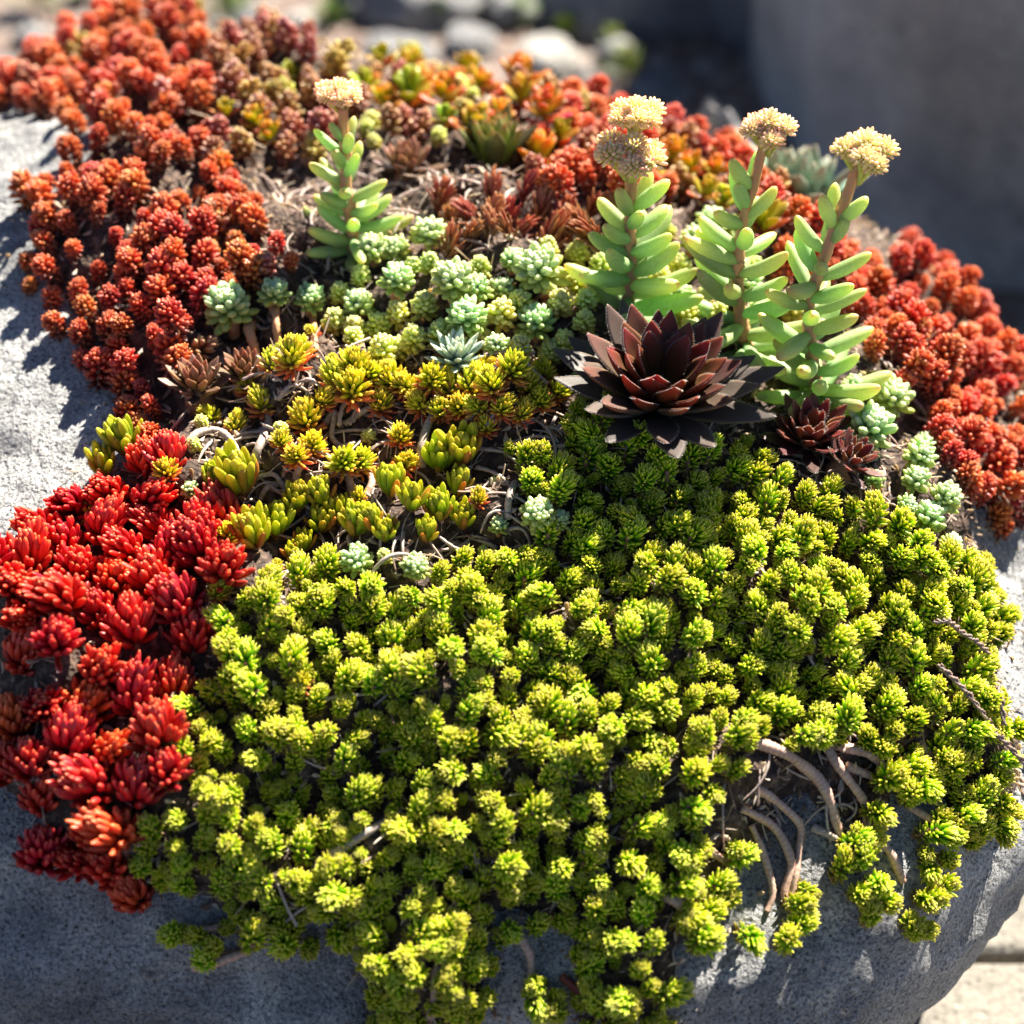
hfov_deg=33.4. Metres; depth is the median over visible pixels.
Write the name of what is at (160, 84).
rosy stonecrop tuft
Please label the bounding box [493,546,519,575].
lime stonecrop tuft
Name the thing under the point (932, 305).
coral stonecrop tuft
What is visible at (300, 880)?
lime stonecrop tuft
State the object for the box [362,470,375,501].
trailing stem
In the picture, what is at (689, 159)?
broad leaved succulent
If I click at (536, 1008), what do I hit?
lime stonecrop tuft
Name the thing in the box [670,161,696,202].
rosy stonecrop tuft
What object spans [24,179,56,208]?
rusty stonecrop tuft
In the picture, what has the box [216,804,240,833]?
lime stonecrop tuft
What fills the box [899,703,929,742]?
lime stonecrop tuft
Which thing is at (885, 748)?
lime stonecrop tuft
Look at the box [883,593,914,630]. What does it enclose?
lime stonecrop tuft
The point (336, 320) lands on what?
pale lime stonecrop tuft
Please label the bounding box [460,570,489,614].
lime stonecrop tuft
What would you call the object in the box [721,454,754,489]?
lime stonecrop tuft
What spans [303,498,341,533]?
green budded succulent
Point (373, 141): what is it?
pale lime stonecrop tuft
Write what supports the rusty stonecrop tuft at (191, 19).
on the soil
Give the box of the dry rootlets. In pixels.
[171,145,988,931]
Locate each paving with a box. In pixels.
[914,964,1023,1023]
[974,895,1023,963]
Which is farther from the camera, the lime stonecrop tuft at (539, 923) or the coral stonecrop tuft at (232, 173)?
the coral stonecrop tuft at (232, 173)
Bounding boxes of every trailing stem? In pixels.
[185,425,239,449]
[191,949,245,973]
[203,920,232,933]
[244,318,260,354]
[250,413,273,460]
[254,484,279,504]
[257,472,285,488]
[271,304,282,345]
[292,460,304,480]
[308,313,318,351]
[322,408,345,448]
[328,817,392,857]
[343,402,399,426]
[345,471,355,498]
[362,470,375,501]
[414,956,426,992]
[417,414,436,468]
[427,961,444,1023]
[503,480,519,519]
[504,915,535,975]
[558,974,612,1019]
[662,892,686,911]
[711,847,726,866]
[738,805,794,905]
[747,823,775,912]
[748,736,844,838]
[754,786,804,913]
[812,822,839,842]
[825,746,870,825]
[834,743,885,768]
[845,761,873,780]
[867,825,906,883]
[906,805,933,825]
[916,739,934,760]
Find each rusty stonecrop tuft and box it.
[0,86,10,112]
[7,168,38,215]
[11,82,32,114]
[15,53,25,60]
[20,274,39,296]
[23,48,34,65]
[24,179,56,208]
[27,39,40,66]
[27,215,53,253]
[29,77,58,120]
[29,228,58,260]
[29,253,65,286]
[31,46,48,71]
[31,200,62,234]
[35,65,58,92]
[36,41,63,68]
[41,36,57,44]
[41,284,62,310]
[41,310,68,341]
[47,54,68,68]
[48,76,69,98]
[54,96,76,124]
[54,133,83,171]
[54,171,80,214]
[55,11,78,52]
[55,209,81,240]
[58,161,74,175]
[62,69,84,106]
[63,239,82,264]
[67,56,80,71]
[67,317,95,350]
[69,96,80,110]
[71,346,90,370]
[72,294,98,328]
[74,63,90,82]
[75,82,84,100]
[76,172,108,220]
[78,12,97,36]
[78,162,86,177]
[79,80,97,119]
[80,34,101,69]
[82,346,114,390]
[86,67,121,98]
[86,89,110,132]
[88,122,111,158]
[89,28,106,38]
[89,200,106,228]
[90,163,122,209]
[91,37,113,67]
[93,7,113,38]
[94,81,117,111]
[95,308,115,348]
[96,282,121,312]
[98,58,109,68]
[99,98,129,144]
[106,54,124,77]
[107,312,134,341]
[107,365,138,405]
[109,0,143,24]
[109,23,131,51]
[112,181,138,220]
[112,395,140,420]
[113,263,133,290]
[114,62,128,93]
[115,246,146,284]
[116,168,150,208]
[116,276,136,303]
[118,58,142,99]
[118,157,148,184]
[123,111,146,147]
[124,34,147,62]
[125,0,145,16]
[127,291,153,326]
[128,66,155,102]
[132,412,149,434]
[135,207,153,225]
[136,20,155,39]
[137,49,173,74]
[137,124,165,163]
[139,39,164,69]
[139,421,161,438]
[140,393,163,422]
[142,115,158,128]
[142,273,181,306]
[144,14,154,28]
[144,92,179,118]
[146,323,163,356]
[147,191,181,220]
[147,209,174,254]
[148,0,158,29]
[149,139,173,174]
[150,2,180,49]
[152,295,189,343]
[153,329,183,377]
[154,112,172,133]
[155,0,182,11]
[158,211,192,257]
[160,235,187,278]
[160,343,192,393]
[161,130,179,161]
[165,72,189,116]
[167,11,184,34]
[168,65,190,87]
[169,28,186,46]
[169,188,192,220]
[171,133,194,170]
[175,0,196,30]
[180,313,194,330]
[181,23,209,61]
[184,13,198,32]
[184,79,215,125]
[186,60,198,69]
[187,61,215,111]
[187,125,209,159]
[187,204,217,245]
[190,236,219,273]
[191,184,207,204]
[195,266,218,301]
[198,159,220,191]
[199,117,210,136]
[201,193,228,216]
[205,148,233,176]
[210,239,220,264]
[213,175,237,199]
[214,257,230,279]
[219,271,239,282]
[222,179,250,197]
[223,238,253,288]
[226,230,245,243]
[228,194,257,235]
[236,202,270,243]
[240,251,268,297]
[282,250,299,275]
[861,316,887,343]
[864,264,892,311]
[913,314,931,339]
[925,399,953,430]
[933,333,966,383]
[943,312,955,334]
[948,338,977,386]
[948,398,960,416]
[949,285,980,321]
[955,460,977,490]
[964,288,992,323]
[967,372,988,387]
[969,303,998,332]
[975,395,996,422]
[982,470,1023,507]
[985,501,1013,532]
[991,514,1015,540]
[1004,432,1020,445]
[1006,423,1023,436]
[1008,436,1023,474]
[1015,415,1023,425]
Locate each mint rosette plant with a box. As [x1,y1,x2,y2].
[180,479,202,499]
[203,279,259,340]
[257,276,292,309]
[293,281,325,318]
[338,541,374,578]
[343,287,375,322]
[358,232,389,267]
[376,261,415,299]
[382,234,410,262]
[399,551,430,581]
[407,215,446,253]
[430,256,479,308]
[445,294,489,338]
[464,271,493,304]
[483,332,509,358]
[487,514,509,536]
[489,276,515,299]
[500,247,522,274]
[510,241,570,303]
[513,301,556,345]
[519,494,555,535]
[553,509,571,530]
[674,284,691,291]
[678,223,701,256]
[695,206,726,228]
[744,277,762,288]
[843,373,864,382]
[845,399,897,457]
[863,469,885,490]
[871,374,915,417]
[894,492,917,512]
[901,465,931,495]
[902,437,938,471]
[910,432,935,446]
[913,499,947,532]
[930,480,963,513]
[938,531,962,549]
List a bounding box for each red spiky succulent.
[426,174,457,212]
[437,218,465,258]
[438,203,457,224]
[449,195,477,224]
[462,218,487,244]
[477,202,497,240]
[480,192,508,223]
[482,164,504,201]
[492,208,518,240]
[503,194,521,226]
[512,214,540,238]
[517,167,545,204]
[530,182,556,227]
[536,208,572,248]
[540,198,574,253]
[554,192,576,210]
[562,202,590,237]
[566,217,602,250]
[586,188,612,218]
[604,194,615,206]
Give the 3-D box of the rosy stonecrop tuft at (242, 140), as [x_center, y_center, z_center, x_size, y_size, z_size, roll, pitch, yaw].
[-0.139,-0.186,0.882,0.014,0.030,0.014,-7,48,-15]
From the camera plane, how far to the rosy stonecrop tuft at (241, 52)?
0.93 m
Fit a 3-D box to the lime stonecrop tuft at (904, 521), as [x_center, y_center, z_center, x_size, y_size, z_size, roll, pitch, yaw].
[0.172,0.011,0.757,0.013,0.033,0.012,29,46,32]
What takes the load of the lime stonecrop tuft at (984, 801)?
on the boulder at (84, 955)
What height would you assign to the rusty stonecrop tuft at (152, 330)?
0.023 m
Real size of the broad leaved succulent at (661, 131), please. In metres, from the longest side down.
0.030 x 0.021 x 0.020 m
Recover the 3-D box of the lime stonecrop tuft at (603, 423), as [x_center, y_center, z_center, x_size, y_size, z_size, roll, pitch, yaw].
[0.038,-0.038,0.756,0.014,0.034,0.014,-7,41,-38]
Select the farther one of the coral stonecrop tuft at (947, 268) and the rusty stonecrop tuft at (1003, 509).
the coral stonecrop tuft at (947, 268)
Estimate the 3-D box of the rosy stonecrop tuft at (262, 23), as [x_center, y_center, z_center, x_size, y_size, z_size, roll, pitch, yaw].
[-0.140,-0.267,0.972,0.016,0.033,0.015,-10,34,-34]
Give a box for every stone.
[231,4,268,25]
[285,10,316,30]
[332,0,358,21]
[357,0,484,36]
[362,31,440,61]
[443,21,496,60]
[475,0,544,28]
[516,33,579,82]
[598,27,637,45]
[628,71,693,108]
[697,92,739,146]
[714,108,758,146]
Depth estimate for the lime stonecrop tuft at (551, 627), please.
0.70 m
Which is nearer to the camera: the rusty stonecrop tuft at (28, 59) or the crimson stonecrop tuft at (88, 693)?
the crimson stonecrop tuft at (88, 693)
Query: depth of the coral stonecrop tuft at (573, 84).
0.97 m
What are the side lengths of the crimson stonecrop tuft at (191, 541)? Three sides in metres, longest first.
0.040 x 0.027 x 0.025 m
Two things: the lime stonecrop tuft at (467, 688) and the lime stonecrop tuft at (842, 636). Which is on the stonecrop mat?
the lime stonecrop tuft at (842, 636)
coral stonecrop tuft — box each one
[0,57,13,80]
[0,59,26,104]
[17,250,35,275]
[22,34,40,52]
[29,93,49,115]
[37,172,54,187]
[54,23,75,53]
[54,67,74,94]
[58,108,88,136]
[67,276,88,309]
[81,161,110,195]
[90,0,113,18]
[90,260,107,287]
[100,158,119,173]
[105,25,114,47]
[105,332,129,354]
[107,226,123,250]
[109,1,120,23]
[109,347,138,387]
[110,28,139,57]
[114,239,131,261]
[118,97,130,125]
[120,17,136,30]
[130,222,157,261]
[132,377,151,401]
[143,52,171,78]
[144,245,174,297]
[169,261,197,300]
[170,43,191,67]
[188,275,218,323]
[193,9,206,27]
[224,168,241,186]
[249,191,264,206]
[249,244,262,252]
[267,230,285,260]
[486,81,501,95]
[486,110,493,119]
[491,87,511,99]
[526,119,551,160]
[534,170,557,200]
[541,162,578,200]
[549,150,563,164]
[559,77,583,93]
[559,107,583,141]
[559,144,576,171]
[559,147,589,187]
[561,91,583,113]
[574,112,598,141]
[577,161,598,196]
[583,74,609,97]
[588,93,609,120]
[588,140,613,188]
[597,113,610,134]
[602,122,612,130]
[606,170,625,196]
[608,92,627,112]
[608,124,626,139]
[642,126,659,139]
[653,171,660,181]
[655,145,667,169]
[655,171,678,204]
[660,103,684,123]
[685,115,709,152]
[694,130,711,160]
[705,134,732,161]
[710,127,736,140]
[723,143,755,172]
[724,134,743,158]
[725,159,745,175]
[758,165,768,189]
[761,173,786,202]
[770,259,793,291]
[771,233,793,269]
[780,205,791,223]
[782,194,815,238]
[786,185,795,206]
[806,201,822,234]
[827,256,839,286]
[829,241,843,258]
[837,244,856,284]
[837,301,858,314]
[844,238,861,256]
[846,273,868,312]
[853,293,876,324]
[856,265,870,278]
[863,248,880,255]
[863,328,887,363]
[866,252,882,267]
[869,295,889,316]
[874,308,893,322]
[878,269,895,297]
[884,287,914,313]
[884,321,915,362]
[885,312,907,349]
[887,242,900,269]
[889,241,914,282]
[895,369,918,386]
[897,227,922,246]
[899,282,920,298]
[899,347,936,390]
[900,298,932,346]
[900,332,927,367]
[904,238,936,279]
[911,272,931,299]
[917,359,951,402]
[921,413,955,440]
[924,297,940,317]
[926,314,951,342]
[927,262,939,274]
[927,334,945,359]
[930,259,958,279]
[930,270,960,313]
[934,250,958,263]
[934,430,955,453]
[936,265,958,278]
[939,439,963,471]
[941,384,963,402]
[943,368,963,387]
[952,417,966,430]
[953,265,981,298]
[953,321,982,345]
[953,386,983,416]
[953,419,973,446]
[953,449,979,475]
[954,391,977,419]
[954,417,988,451]
[962,465,983,504]
[964,337,996,383]
[965,414,984,421]
[967,470,996,508]
[971,349,1002,380]
[973,337,1003,355]
[973,379,996,401]
[975,421,1008,455]
[975,432,994,460]
[976,314,997,337]
[980,323,1004,340]
[980,443,1017,479]
[982,397,1004,415]
[991,372,1018,398]
[992,352,1023,381]
[993,327,1018,354]
[1000,335,1023,356]
[1001,394,1023,423]
[1008,495,1023,529]
[1012,374,1023,394]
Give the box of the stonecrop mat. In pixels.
[132,342,1023,1023]
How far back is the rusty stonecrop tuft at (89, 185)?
0.83 m
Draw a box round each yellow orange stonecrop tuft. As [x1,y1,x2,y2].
[76,501,93,525]
[150,456,181,483]
[195,403,224,426]
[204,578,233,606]
[217,520,240,545]
[223,407,248,435]
[234,374,254,399]
[244,383,278,420]
[256,344,280,376]
[268,428,295,452]
[269,558,284,571]
[271,332,312,380]
[278,440,313,472]
[286,395,326,438]
[288,669,315,696]
[293,333,317,363]
[297,429,329,463]
[303,324,321,339]
[312,385,338,417]
[316,356,343,396]
[321,443,366,483]
[326,352,337,365]
[328,366,376,415]
[336,345,371,380]
[348,485,367,502]
[350,443,379,481]
[361,356,385,389]
[366,385,398,418]
[373,358,405,398]
[383,420,414,448]
[389,370,419,402]
[392,449,419,477]
[404,388,431,422]
[411,360,450,400]
[424,394,451,423]
[431,363,462,400]
[443,389,470,422]
[454,359,482,395]
[462,394,492,422]
[468,485,489,509]
[470,354,495,368]
[470,363,511,404]
[474,413,500,439]
[488,391,518,429]
[494,346,534,387]
[509,395,536,428]
[515,369,544,398]
[526,384,556,413]
[531,354,559,386]
[546,380,572,405]
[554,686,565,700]
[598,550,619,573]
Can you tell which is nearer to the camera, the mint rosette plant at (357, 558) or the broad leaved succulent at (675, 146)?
the mint rosette plant at (357, 558)
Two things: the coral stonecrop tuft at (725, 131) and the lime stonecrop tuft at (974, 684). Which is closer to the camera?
the lime stonecrop tuft at (974, 684)
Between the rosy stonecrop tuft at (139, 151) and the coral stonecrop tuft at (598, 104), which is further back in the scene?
the coral stonecrop tuft at (598, 104)
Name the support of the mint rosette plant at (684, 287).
on the soil
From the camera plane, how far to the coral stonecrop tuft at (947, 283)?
0.90 m
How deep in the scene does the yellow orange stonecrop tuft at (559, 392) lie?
0.77 m
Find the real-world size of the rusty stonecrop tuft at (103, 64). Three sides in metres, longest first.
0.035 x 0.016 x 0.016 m
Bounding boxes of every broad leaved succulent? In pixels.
[210,96,238,119]
[239,102,268,132]
[254,119,280,148]
[281,59,301,83]
[348,65,380,100]
[363,42,396,73]
[370,83,404,112]
[383,64,431,114]
[389,38,433,67]
[392,45,424,63]
[397,47,427,65]
[404,69,435,108]
[416,63,438,76]
[419,71,465,108]
[430,103,457,131]
[448,101,492,139]
[451,66,470,87]
[454,51,480,77]
[466,64,500,95]
[488,96,515,116]
[500,51,550,110]
[501,71,536,115]
[518,129,555,165]
[524,83,571,123]
[548,117,579,150]
[581,83,610,111]
[655,124,664,143]
[660,134,686,169]
[667,149,708,177]
[687,173,719,201]
[697,153,727,181]
[705,183,735,210]
[740,195,789,237]
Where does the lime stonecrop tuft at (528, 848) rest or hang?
on the soil
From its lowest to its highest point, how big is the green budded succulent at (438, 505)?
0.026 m
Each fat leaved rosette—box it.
[749,142,810,186]
[775,144,869,204]
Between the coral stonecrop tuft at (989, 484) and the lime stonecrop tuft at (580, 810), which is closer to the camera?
the lime stonecrop tuft at (580, 810)
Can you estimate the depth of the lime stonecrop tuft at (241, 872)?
0.68 m
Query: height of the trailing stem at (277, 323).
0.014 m
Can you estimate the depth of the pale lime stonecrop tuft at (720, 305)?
0.79 m
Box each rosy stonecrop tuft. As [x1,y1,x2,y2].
[14,60,39,86]
[61,25,87,62]
[128,135,155,169]
[140,0,151,15]
[149,75,185,124]
[165,124,181,134]
[186,0,204,12]
[189,334,219,359]
[199,56,215,72]
[199,136,225,163]
[202,198,235,241]
[204,33,229,65]
[206,41,229,69]
[207,114,231,141]
[216,58,246,101]
[217,19,225,30]
[218,20,244,52]
[222,194,233,226]
[224,41,253,67]
[225,54,252,81]
[228,126,255,158]
[231,77,261,105]
[238,17,253,32]
[243,27,264,69]
[244,36,265,73]
[248,10,269,30]
[249,92,273,119]
[252,4,272,22]
[254,15,270,41]
[258,61,288,83]
[258,251,279,279]
[260,78,283,106]
[261,35,279,61]
[264,15,279,39]
[268,8,280,18]
[272,88,304,121]
[273,15,300,56]
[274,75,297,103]
[274,130,298,164]
[278,108,307,149]
[296,18,318,43]
[296,32,319,66]
[298,65,319,91]
[300,74,320,109]
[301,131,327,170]
[303,107,334,148]
[317,101,332,113]
[319,46,350,79]
[320,38,355,65]
[329,109,348,145]
[347,82,370,116]
[369,61,385,82]
[376,102,401,138]
[386,59,405,92]
[393,104,413,138]
[404,107,433,144]
[426,62,436,73]
[433,60,441,72]
[438,63,450,72]
[448,75,469,97]
[453,97,472,122]
[503,63,531,98]
[524,152,548,173]
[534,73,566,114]
[574,126,597,154]
[578,90,592,113]
[585,137,601,163]
[658,116,678,141]
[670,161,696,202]
[674,119,699,150]
[698,178,725,200]
[718,174,730,197]
[727,129,744,159]
[761,166,791,201]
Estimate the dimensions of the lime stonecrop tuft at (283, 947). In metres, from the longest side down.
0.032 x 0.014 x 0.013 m
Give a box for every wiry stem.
[932,618,1006,725]
[937,663,1023,764]
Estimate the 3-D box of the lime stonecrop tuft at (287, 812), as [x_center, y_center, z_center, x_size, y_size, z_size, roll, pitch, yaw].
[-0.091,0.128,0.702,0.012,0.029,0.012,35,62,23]
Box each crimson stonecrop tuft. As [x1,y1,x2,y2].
[0,533,14,566]
[0,561,37,603]
[0,598,48,639]
[0,692,38,743]
[0,738,16,787]
[2,617,43,676]
[2,735,50,786]
[6,515,52,575]
[9,506,58,532]
[11,823,67,877]
[17,684,64,723]
[17,768,58,824]
[20,568,78,617]
[20,571,89,619]
[24,612,85,671]
[43,483,87,521]
[43,696,97,761]
[45,513,86,568]
[45,753,115,814]
[50,543,103,587]
[52,838,93,885]
[61,676,114,725]
[65,800,145,861]
[65,811,108,855]
[75,583,117,630]
[77,641,127,699]
[78,850,133,891]
[81,471,129,507]
[84,492,129,547]
[89,555,136,601]
[91,728,130,775]
[97,526,154,563]
[99,589,157,653]
[103,650,160,716]
[104,750,167,815]
[106,868,154,913]
[122,545,178,601]
[122,694,189,752]
[123,434,153,478]
[125,475,178,512]
[126,503,176,543]
[141,428,190,470]
[143,513,193,569]
[146,567,206,623]
[147,745,193,792]
[152,650,198,701]
[162,607,216,658]
[170,515,225,567]
[173,498,223,531]
[192,477,250,537]
[194,538,255,592]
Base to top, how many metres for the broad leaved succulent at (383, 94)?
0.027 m
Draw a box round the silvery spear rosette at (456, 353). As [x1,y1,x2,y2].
[424,327,485,373]
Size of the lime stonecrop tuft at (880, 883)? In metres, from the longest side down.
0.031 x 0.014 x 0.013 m
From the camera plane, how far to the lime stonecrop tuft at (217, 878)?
0.69 m
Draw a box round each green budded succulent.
[84,440,115,476]
[96,414,142,456]
[201,456,219,483]
[213,438,258,500]
[228,500,270,549]
[263,499,295,539]
[279,539,302,562]
[281,479,310,516]
[293,526,316,552]
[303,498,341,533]
[305,474,336,505]
[325,492,347,528]
[337,498,367,540]
[356,500,382,531]
[371,514,399,542]
[372,461,405,500]
[394,477,430,512]
[415,513,438,543]
[421,430,454,473]
[422,482,455,523]
[436,419,482,465]
[446,462,474,497]
[449,496,475,529]
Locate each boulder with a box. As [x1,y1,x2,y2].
[0,103,1023,1023]
[538,0,715,42]
[709,0,753,53]
[751,0,1023,291]
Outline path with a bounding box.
[0,0,1023,352]
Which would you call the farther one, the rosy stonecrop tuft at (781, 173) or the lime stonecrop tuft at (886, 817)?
the rosy stonecrop tuft at (781, 173)
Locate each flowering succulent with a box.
[300,76,411,272]
[562,94,703,328]
[682,107,825,375]
[755,127,900,414]
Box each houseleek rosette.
[157,353,233,415]
[211,347,264,400]
[372,136,448,184]
[458,102,537,174]
[553,298,784,458]
[758,390,853,473]
[824,426,887,488]
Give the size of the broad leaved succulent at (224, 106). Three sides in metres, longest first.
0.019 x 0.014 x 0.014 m
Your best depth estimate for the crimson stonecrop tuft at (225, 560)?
0.70 m
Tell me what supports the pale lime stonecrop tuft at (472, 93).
on the soil
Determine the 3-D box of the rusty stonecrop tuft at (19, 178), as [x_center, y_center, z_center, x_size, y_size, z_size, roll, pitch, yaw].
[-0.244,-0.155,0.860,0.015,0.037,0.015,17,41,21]
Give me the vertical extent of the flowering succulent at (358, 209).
0.091 m
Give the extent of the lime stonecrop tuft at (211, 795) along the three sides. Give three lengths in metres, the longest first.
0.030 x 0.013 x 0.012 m
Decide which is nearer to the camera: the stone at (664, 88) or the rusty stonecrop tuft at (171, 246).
the rusty stonecrop tuft at (171, 246)
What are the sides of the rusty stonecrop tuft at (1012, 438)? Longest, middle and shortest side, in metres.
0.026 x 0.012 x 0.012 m
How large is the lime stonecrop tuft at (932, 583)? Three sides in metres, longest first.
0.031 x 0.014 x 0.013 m
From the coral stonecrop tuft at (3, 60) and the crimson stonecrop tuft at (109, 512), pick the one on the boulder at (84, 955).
the coral stonecrop tuft at (3, 60)
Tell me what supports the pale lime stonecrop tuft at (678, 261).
on the soil
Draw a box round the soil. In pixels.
[0,22,1023,1023]
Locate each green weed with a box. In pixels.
[11,0,58,8]
[203,0,247,21]
[310,0,348,26]
[427,0,451,20]
[502,0,542,26]
[551,11,583,39]
[598,25,631,44]
[603,42,642,78]
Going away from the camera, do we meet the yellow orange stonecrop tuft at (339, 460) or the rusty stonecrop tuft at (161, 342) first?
the yellow orange stonecrop tuft at (339, 460)
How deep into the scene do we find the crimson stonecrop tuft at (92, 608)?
0.71 m
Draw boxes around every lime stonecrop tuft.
[128,853,154,879]
[136,810,164,847]
[155,919,186,948]
[160,807,190,831]
[163,835,188,859]
[167,850,196,876]
[167,874,198,899]
[169,692,204,722]
[186,436,202,452]
[189,945,218,973]
[191,824,217,853]
[194,413,208,428]
[196,727,223,756]
[197,783,224,808]
[201,602,240,633]
[207,860,236,900]
[210,625,240,657]
[215,659,243,692]
[215,781,247,809]
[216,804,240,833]
[216,831,243,862]
[223,850,264,886]
[230,634,260,673]
[232,666,268,708]
[232,712,259,748]
[234,880,261,903]
[235,917,270,956]
[242,746,273,772]
[244,864,275,897]
[252,577,281,620]
[252,826,285,863]
[255,606,287,647]
[257,889,289,916]
[258,714,290,754]
[265,929,300,962]
[273,421,290,433]
[273,799,300,834]
[278,633,308,684]
[278,714,308,741]
[283,867,311,899]
[285,548,313,592]
[289,824,318,870]
[305,901,341,925]
[308,585,337,627]
[310,627,343,659]
[312,542,340,585]
[315,879,349,911]
[321,307,345,338]
[324,921,353,956]
[329,280,349,304]
[330,576,355,600]
[333,657,367,694]
[333,739,361,776]
[341,315,369,342]
[341,771,379,813]
[342,326,363,348]
[343,631,370,658]
[349,263,372,287]
[353,896,386,927]
[354,921,389,953]
[356,118,374,137]
[357,570,385,598]
[357,591,390,626]
[360,427,376,446]
[360,953,396,985]
[361,110,383,129]
[361,664,386,704]
[364,311,391,338]
[366,133,383,148]
[366,989,402,1014]
[367,332,400,364]
[376,615,409,654]
[377,547,392,563]
[378,647,402,696]
[380,871,402,897]
[381,675,415,716]
[382,967,412,1001]
[384,299,411,331]
[384,590,412,623]
[387,814,419,845]
[389,748,423,777]
[389,941,420,967]
[390,836,419,864]
[393,334,411,363]
[393,715,426,751]
[396,585,424,610]
[397,893,424,921]
[398,651,441,697]
[398,960,430,990]
[400,912,444,945]
[401,323,428,354]
[404,256,420,276]
[406,788,433,826]
[409,290,438,320]
[409,767,438,795]
[412,879,436,909]
[416,702,444,740]
[418,815,449,850]
[419,251,439,274]
[419,584,453,614]
[419,850,450,884]
[424,607,459,637]
[424,938,451,964]
[426,317,450,348]
[428,785,453,815]
[429,126,447,146]
[429,833,462,860]
[433,754,468,786]
[434,929,459,955]
[436,634,465,662]
[437,725,464,761]
[439,934,470,965]
[442,874,466,901]
[443,817,470,842]
[444,330,466,344]
[452,666,487,705]
[452,691,486,726]
[453,723,479,764]
[456,73,469,88]
[459,950,489,987]
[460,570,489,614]
[464,86,479,102]
[469,593,507,631]
[469,638,497,667]
[470,254,492,279]
[471,760,505,790]
[473,632,505,672]
[475,326,490,352]
[475,985,498,1009]
[477,545,489,555]
[478,720,520,749]
[486,295,518,333]
[486,476,495,486]
[486,805,517,840]
[492,850,528,883]
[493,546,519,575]
[499,918,524,946]
[506,334,532,360]
[507,588,532,633]
[507,715,532,759]
[508,289,533,313]
[513,438,535,474]
[513,554,546,595]
[513,639,539,680]
[516,789,558,829]
[516,837,539,863]
[518,465,544,498]
[518,615,544,653]
[520,984,550,1023]
[521,972,549,998]
[522,580,561,609]
[524,910,552,938]
[526,717,555,747]
[529,510,560,552]
[532,657,566,687]
[533,684,566,728]
[535,616,561,643]
[537,235,559,254]
[537,338,561,368]
[539,803,571,834]
[540,864,572,904]
[543,852,576,882]
[545,288,574,319]
[546,469,580,510]
[546,741,577,790]
[551,328,573,355]
[554,564,587,599]
[555,695,582,742]
[560,636,588,667]
[563,239,590,266]
[563,276,585,295]
[567,680,599,704]
[567,792,593,823]
[569,732,602,761]
[569,919,603,944]
[570,827,602,853]
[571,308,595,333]
[571,530,605,565]
[571,846,608,873]
[572,417,602,451]
[572,491,604,514]
[572,506,597,535]
[573,431,607,477]
[573,947,605,980]
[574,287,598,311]
[578,615,611,642]
[579,554,604,581]
[580,742,608,785]
[581,893,612,925]
[583,982,610,1020]
[587,252,610,271]
[588,871,612,894]
[591,390,613,434]
[591,517,616,552]
[596,451,624,487]
[596,713,628,744]
[599,926,624,958]
[601,888,626,924]
[602,985,634,1019]
[607,660,638,687]
[612,848,646,878]
[613,440,640,466]
[613,927,640,955]
[614,513,650,558]
[614,595,644,619]
[615,610,645,653]
[616,810,661,843]
[617,505,643,540]
[620,704,654,734]
[627,682,663,711]
[628,893,657,931]
[629,419,652,453]
[630,770,654,814]
[631,462,660,498]
[631,868,665,903]
[634,637,666,682]
[635,599,668,643]
[637,727,664,753]
[641,927,668,958]
[642,442,672,472]
[643,748,671,782]
[649,696,681,727]
[650,266,670,278]
[650,563,688,597]
[650,975,695,1011]
[651,453,679,493]
[655,809,676,835]
[661,871,704,899]
[664,508,695,543]
[666,222,676,242]
[666,483,695,511]
[668,251,692,272]
[668,838,697,870]
[668,906,714,935]
[674,304,701,324]
[676,756,713,792]
[676,795,714,825]
[677,576,708,613]
[678,441,705,484]
[678,617,713,653]
[678,844,706,874]
[679,515,714,550]
[679,651,708,687]
[683,921,728,958]
[691,507,721,529]
[692,715,716,752]
[697,583,736,617]
[698,891,729,925]
[699,431,726,469]
[699,542,727,590]
[702,867,740,896]
[706,301,727,325]
[719,629,746,659]
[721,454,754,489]
[721,718,758,754]
[721,840,762,871]
[726,213,739,233]
[731,707,761,725]
[732,554,760,579]
[732,920,768,959]
[734,650,768,681]
[737,458,773,496]
[741,533,768,570]
[742,687,778,715]
[745,587,771,632]
[750,255,763,277]
[753,478,783,522]
[767,694,802,732]
[769,461,796,491]
[772,540,801,564]
[772,922,801,956]
[776,557,801,590]
[778,906,820,936]
[782,311,802,321]
[783,611,813,650]
[785,512,818,559]
[785,723,823,747]
[788,583,819,611]
[797,588,823,626]
[800,700,835,727]
[804,716,838,751]
[806,550,834,586]
[807,697,836,718]
[816,623,859,657]
[824,595,848,624]
[826,843,857,886]
[828,644,866,675]
[830,691,866,736]
[835,668,865,709]
[835,825,879,855]
[841,566,870,616]
[844,881,876,910]
[849,618,881,645]
[852,841,878,872]
[855,529,890,556]
[858,549,883,572]
[858,799,898,827]
[858,899,884,929]
[859,489,888,534]
[862,868,895,896]
[866,685,908,727]
[866,757,911,794]
[872,734,898,759]
[873,626,912,655]
[873,640,906,671]
[874,890,903,915]
[883,544,917,572]
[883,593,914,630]
[884,506,916,544]
[895,751,933,777]
[896,775,925,808]
[897,612,926,641]
[899,638,931,681]
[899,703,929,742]
[904,671,936,702]
[905,528,936,550]
[907,544,941,575]
[909,601,952,633]
[910,575,948,611]
[911,819,961,846]
[915,885,952,915]
[917,774,945,804]
[921,557,950,579]
[921,589,952,615]
[923,687,948,729]
[933,717,969,748]
[933,826,969,850]
[941,745,974,789]
[945,673,988,702]
[952,575,975,599]
[952,800,986,830]
[956,609,987,647]
[957,651,1001,679]
[957,717,997,743]
[960,728,987,751]
[968,812,998,847]
[971,685,1003,714]
[971,774,1003,809]
[985,749,1023,771]
[985,812,1021,838]
[986,792,1019,818]
[989,716,1015,744]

